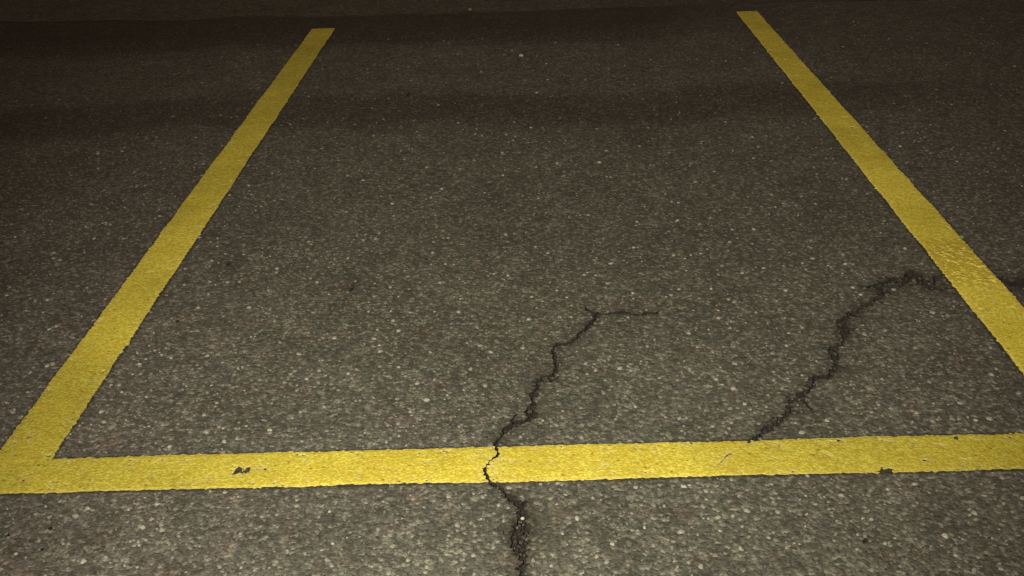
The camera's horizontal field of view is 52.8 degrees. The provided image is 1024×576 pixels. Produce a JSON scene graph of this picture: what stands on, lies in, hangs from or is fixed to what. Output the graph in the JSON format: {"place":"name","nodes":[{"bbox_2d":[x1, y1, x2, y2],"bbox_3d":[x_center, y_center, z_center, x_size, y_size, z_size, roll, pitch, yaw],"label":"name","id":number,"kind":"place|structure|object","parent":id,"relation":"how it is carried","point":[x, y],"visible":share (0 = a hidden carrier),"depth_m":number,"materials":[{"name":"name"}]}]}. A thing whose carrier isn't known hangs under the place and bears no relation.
{"place":"outdoors","nodes":[
{"label":"outdoors","id":0,"kind":"place"},
{"bbox_2d":[0,0,855,21],"bbox_3d":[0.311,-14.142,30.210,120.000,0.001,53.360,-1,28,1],"label":"road","id":1,"kind":"structure","parent":0,"point":[56,10],"depth_m":7.21,"materials":[{"name":"grey asphalt"}]},
{"bbox_2d":[0,0,1023,575],"bbox_3d":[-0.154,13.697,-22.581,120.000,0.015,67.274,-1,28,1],"label":"ground","id":2,"kind":"structure","parent":0,"point":[748,170],"depth_m":3.47,"materials":[{"name":"grey asphalt"}]},
{"bbox_2d":[0,28,334,461],"bbox_3d":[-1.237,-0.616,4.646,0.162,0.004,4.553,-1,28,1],"label":"painted line","id":3,"kind":"object","parent":2,"relation":"on","point":[50,419],"visible":1,"depth_m":3.46,"materials":[{"name":"yellow paint"}]},
{"bbox_2d":[0,0,1022,575],"bbox_3d":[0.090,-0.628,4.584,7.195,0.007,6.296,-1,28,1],"label":"loose grit","id":4,"kind":"object","parent":2,"relation":"on","point":[578,366],"visible":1,"depth_m":3.00,"materials":[{"name":"stone"}]},
{"bbox_2d":[0,432,1023,493],"bbox_3d":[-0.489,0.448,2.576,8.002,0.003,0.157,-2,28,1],"label":"painted line","id":5,"kind":"object","parent":2,"relation":"on","point":[863,454],"visible":1,"depth_m":2.56,"materials":[{"name":"yellow paint"}]},
{"bbox_2d":[483,306,659,575],"bbox_3d":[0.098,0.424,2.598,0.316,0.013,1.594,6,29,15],"label":"asphalt crack","id":6,"kind":"object","parent":2,"relation":"on","point":[517,534],"visible":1,"depth_m":2.64,"materials":[{"name":"black asphalt"}]},
{"bbox_2d":[737,11,1023,374],"bbox_3d":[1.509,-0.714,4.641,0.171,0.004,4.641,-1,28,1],"label":"painted line","id":7,"kind":"object","parent":2,"relation":"on","point":[996,307],"visible":1,"depth_m":3.82,"materials":[{"name":"yellow paint"}]},
{"bbox_2d":[749,270,1023,441],"bbox_3d":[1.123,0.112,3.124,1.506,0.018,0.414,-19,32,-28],"label":"asphalt crack","id":8,"kind":"object","parent":2,"relation":"on","point":[844,328],"visible":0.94,"depth_m":3.11,"materials":[{"name":"black asphalt"}]}
]}

